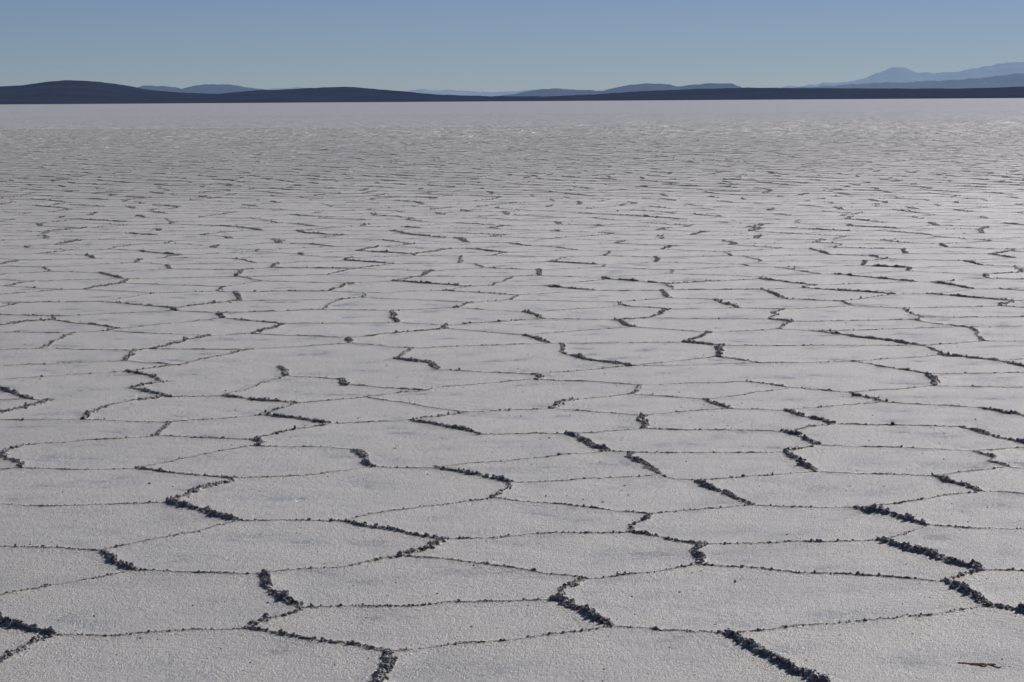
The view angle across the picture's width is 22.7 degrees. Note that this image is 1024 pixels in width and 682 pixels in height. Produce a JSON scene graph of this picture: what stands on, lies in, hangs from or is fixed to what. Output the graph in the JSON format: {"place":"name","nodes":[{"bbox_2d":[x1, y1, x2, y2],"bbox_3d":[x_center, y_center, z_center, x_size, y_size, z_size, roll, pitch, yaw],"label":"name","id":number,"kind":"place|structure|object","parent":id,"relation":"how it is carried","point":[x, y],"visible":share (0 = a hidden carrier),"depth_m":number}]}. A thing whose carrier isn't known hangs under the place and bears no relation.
{"place":"outdoors","nodes":[
{"label":"outdoors","id":0,"kind":"place"},
{"bbox_2d":[137,83,741,96],"bbox_3d":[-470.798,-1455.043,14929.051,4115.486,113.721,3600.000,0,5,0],"label":"blue hills","id":1,"kind":"structure","parent":0,"point":[216,88],"depth_m":14318.36},
{"bbox_2d":[0,98,1023,681],"bbox_3d":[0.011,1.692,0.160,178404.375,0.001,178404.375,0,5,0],"label":"salt flat ground","id":2,"kind":"structure","parent":0,"point":[936,650],"depth_m":14.81},
{"bbox_2d":[0,109,1023,681],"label":"salt polygon ridges","id":3,"kind":"object","parent":2,"relation":"on","point":[382,661],"visible":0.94,"depth_m":15.32},
{"bbox_2d":[0,80,1023,103],"bbox_3d":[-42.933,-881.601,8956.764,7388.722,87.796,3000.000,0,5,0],"label":"dark hills","id":4,"kind":"structure","parent":0,"point":[72,92],"depth_m":7992.48},
{"bbox_2d":[0,0,1023,91],"label":"sky","id":5,"kind":"structure","parent":0,"point":[395,45]},
{"bbox_2d":[265,62,1023,95],"bbox_3d":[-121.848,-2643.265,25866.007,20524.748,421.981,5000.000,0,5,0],"label":"distant mountains","id":6,"kind":"structure","parent":0,"point":[898,74],"depth_m":25308.77},
{"bbox_2d":[795,73,1023,88],"bbox_3d":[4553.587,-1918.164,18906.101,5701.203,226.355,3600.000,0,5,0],"label":"mountain foothills","id":7,"kind":"structure","parent":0,"point":[1014,80],"depth_m":18311.28},
{"bbox_2d":[958,662,1000,667],"bbox_3d":[1.414,0.974,7.676,0.138,0.006,0.062,4,7,37],"label":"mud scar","id":8,"kind":"object","parent":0,"point":[984,664],"visible":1,"depth_m":7.67}
]}

